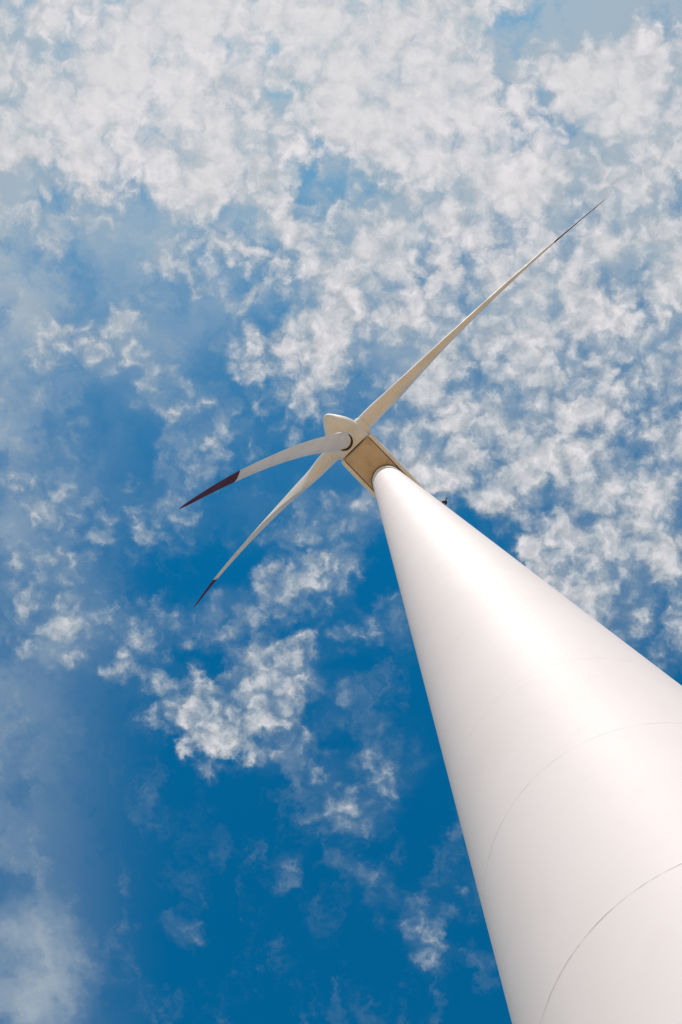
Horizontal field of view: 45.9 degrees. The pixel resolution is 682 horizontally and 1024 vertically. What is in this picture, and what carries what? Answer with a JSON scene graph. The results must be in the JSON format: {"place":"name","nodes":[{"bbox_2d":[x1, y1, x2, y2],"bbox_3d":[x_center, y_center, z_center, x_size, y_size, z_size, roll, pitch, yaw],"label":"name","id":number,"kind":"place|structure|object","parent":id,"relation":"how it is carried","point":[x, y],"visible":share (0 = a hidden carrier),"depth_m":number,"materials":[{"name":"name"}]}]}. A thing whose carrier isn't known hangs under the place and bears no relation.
{"place":"outdoors","nodes":[
{"label":"outdoors","id":0,"kind":"place"},
{"bbox_2d":[0,0,681,1023],"label":"sky","id":1,"kind":"structure","parent":0,"point":[228,228],"materials":[{"name":"blue"}]},
{"label":"ground","id":2,"kind":"structure","parent":0,"visible":0},
{"bbox_2d":[179,200,681,1023],"bbox_3d":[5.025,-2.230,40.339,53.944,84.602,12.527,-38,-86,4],"label":"wind turbine","id":3,"kind":"object","parent":2,"relation":"on","point":[557,716],"visible":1,"depth_m":7.45,"materials":[{"name":"paint"}]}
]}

